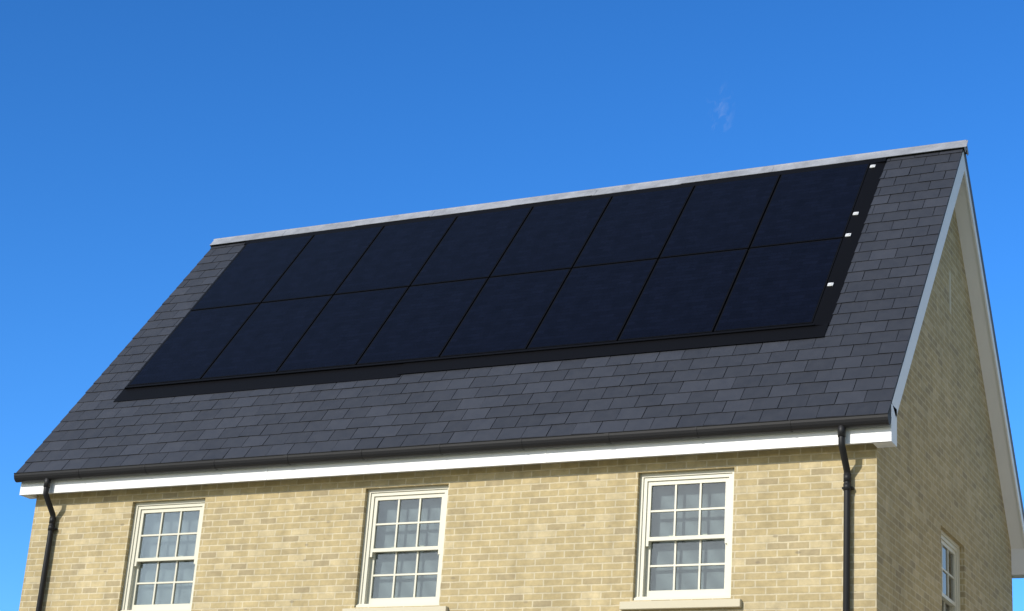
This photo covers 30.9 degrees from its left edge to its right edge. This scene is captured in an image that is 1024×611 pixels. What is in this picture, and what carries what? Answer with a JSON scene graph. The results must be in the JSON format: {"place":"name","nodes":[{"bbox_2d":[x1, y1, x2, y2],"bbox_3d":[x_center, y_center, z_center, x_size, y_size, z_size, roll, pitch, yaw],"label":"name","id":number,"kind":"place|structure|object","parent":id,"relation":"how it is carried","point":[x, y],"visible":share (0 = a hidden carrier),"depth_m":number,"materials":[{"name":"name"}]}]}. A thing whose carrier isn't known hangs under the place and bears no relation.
{"place":"outdoors","nodes":[
{"label":"outdoors","id":0,"kind":"place"},
{"bbox_2d":[16,148,962,472],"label":"roof slates","id":1,"kind":"object","parent":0,"point":[864,340],"visible":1,"depth_m":21.02,"materials":[{"name":"grey stone"}]},
{"bbox_2d":[113,157,886,401],"bbox_3d":[-0.254,-0.305,23.446,9.490,3.244,2.482,-6,-22,26],"label":"panel flashing","id":2,"kind":"object","parent":1,"relation":"on","point":[818,326],"visible":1,"depth_m":22.09,"materials":[{"name":"black metal"}]},
{"bbox_2d":[128,163,869,385],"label":"solar panel frames","id":3,"kind":"structure","parent":2,"relation":"on","point":[657,259],"depth_m":23.12,"materials":[{"name":"black metal"}]},
{"bbox_2d":[130,164,867,384],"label":"solar panels","id":4,"kind":"object","parent":3,"relation":"in","point":[779,285],"visible":1,"depth_m":23.21,"materials":[{"name":"black glass"}]},
{"bbox_2d":[827,165,875,285],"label":"panel clamps","id":5,"kind":"object","parent":2,"relation":"on","point":[849,234],"visible":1,"depth_m":21.51,"materials":[{"name":"silver metal"}]},
{"bbox_2d":[224,151,962,456],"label":"roof deck","id":6,"kind":"structure","parent":1,"relation":"attached to","point":[889,412],"depth_m":19.95,"materials":[{"name":"black"}]},
{"bbox_2d":[14,413,891,482],"bbox_3d":[-1.227,1.645,20.722,11.076,0.109,0.142,-6,-22,26],"label":"gutter","id":7,"kind":"object","parent":6,"relation":"attached to","point":[835,422],"visible":1,"depth_m":20.25,"materials":[{"name":"black plastic"}]},
{"bbox_2d":[0,0,1023,610],"label":"sky","id":8,"kind":"structure","parent":0,"point":[136,136],"materials":[{"name":"blue"}]},
{"bbox_2d":[949,272,950,313],"bbox_3d":[5.193,-0.149,22.036,0.024,0.520,0.080,-6,-22,26],"label":"gable vent slit","id":9,"kind":"object","parent":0,"point":[949,292],"visible":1,"depth_m":22.02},
{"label":"house path","id":10,"kind":"structure","parent":0,"visible":0},
{"bbox_2d":[19,443,876,610],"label":"front wall","id":11,"kind":"structure","parent":10,"relation":"on","point":[550,537],"depth_m":20.07,"materials":[{"name":"brick"}]},
{"bbox_2d":[36,478,57,610],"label":"gutter downpipe","id":12,"kind":"object","parent":11,"relation":"attached to","point":[52,519],"visible":1,"depth_m":22.81,"materials":[{"name":"black plastic"}]},
{"bbox_2d":[120,499,204,610],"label":"sash window","id":13,"kind":"structure","parent":11,"relation":"in","point":[144,513],"depth_m":22.23,"materials":[{"name":"paint"}]},
{"bbox_2d":[136,511,199,604],"bbox_3d":[-4.050,3.064,22.288,1.073,1.362,0.169,-6,-22,26],"label":"sash window blind","id":14,"kind":"object","parent":11,"relation":"attached to","point":[187,544],"visible":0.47,"depth_m":22.28,"materials":[{"name":"white fabric"}]},
{"bbox_2d":[342,606,447,610],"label":"stone sill","id":15,"kind":"structure","parent":11,"relation":"attached to","point":[436,608],"depth_m":20.27,"materials":[{"name":"beige stone"}]},
{"bbox_2d":[355,485,448,606],"bbox_3d":[-1.182,2.702,20.705,1.073,1.362,0.165,-6,-22,26],"label":"sash window","id":16,"kind":"structure","parent":11,"relation":"in","point":[370,551],"depth_m":20.76,"materials":[{"name":"paint"}]},
{"bbox_2d":[373,498,441,597],"bbox_3d":[-1.108,2.758,20.845,1.073,1.362,0.169,-6,-22,26],"label":"sash window blind","id":17,"kind":"object","parent":11,"relation":"attached to","point":[407,535],"visible":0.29,"depth_m":20.84,"materials":[{"name":"white fabric"}]},
{"bbox_2d":[20,152,1023,577],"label":"fascia board","id":18,"kind":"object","parent":11,"relation":"on","point":[886,436],"depth_m":21.34,"materials":[{"name":"white plastic"}]},
{"bbox_2d":[213,147,1023,519],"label":"verge","id":19,"kind":"structure","parent":18,"relation":"attached to","point":[987,297],"depth_m":23.06,"materials":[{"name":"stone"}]},
{"bbox_2d":[210,140,968,246],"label":"roof ridge","id":20,"kind":"structure","parent":19,"relation":"on","point":[714,176],"depth_m":24.59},
{"bbox_2d":[619,599,741,609],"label":"stone sill","id":21,"kind":"structure","parent":11,"relation":"attached to","point":[683,604],"depth_m":18.84,"materials":[{"name":"beige stone"}]},
{"bbox_2d":[633,469,733,600],"bbox_3d":[1.815,2.391,19.236,1.073,1.362,0.165,-6,-22,26],"label":"sash window","id":22,"kind":"structure","parent":11,"relation":"in","point":[648,483],"depth_m":19.27,"materials":[{"name":"paint"}]},
{"bbox_2d":[650,483,725,590],"bbox_3d":[1.889,2.447,19.376,1.073,1.362,0.169,-6,-22,26],"label":"sash window blind","id":23,"kind":"object","parent":11,"relation":"attached to","point":[712,523],"visible":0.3,"depth_m":19.36,"materials":[{"name":"white fabric"}]},
{"bbox_2d":[838,425,853,610],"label":"gutter downpipe","id":24,"kind":"object","parent":11,"relation":"attached to","point":[847,488],"visible":1,"depth_m":18.35,"materials":[{"name":"black plastic"}]},
{"bbox_2d":[877,207,1012,610],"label":"gable wall","id":25,"kind":"structure","parent":10,"relation":"on","point":[937,470],"depth_m":21.23,"materials":[{"name":"beige brick"}]},
{"bbox_2d":[941,530,959,610],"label":"side window","id":26,"kind":"structure","parent":25,"relation":"attached to","point":[950,557],"depth_m":21.17,"materials":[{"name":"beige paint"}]}
]}

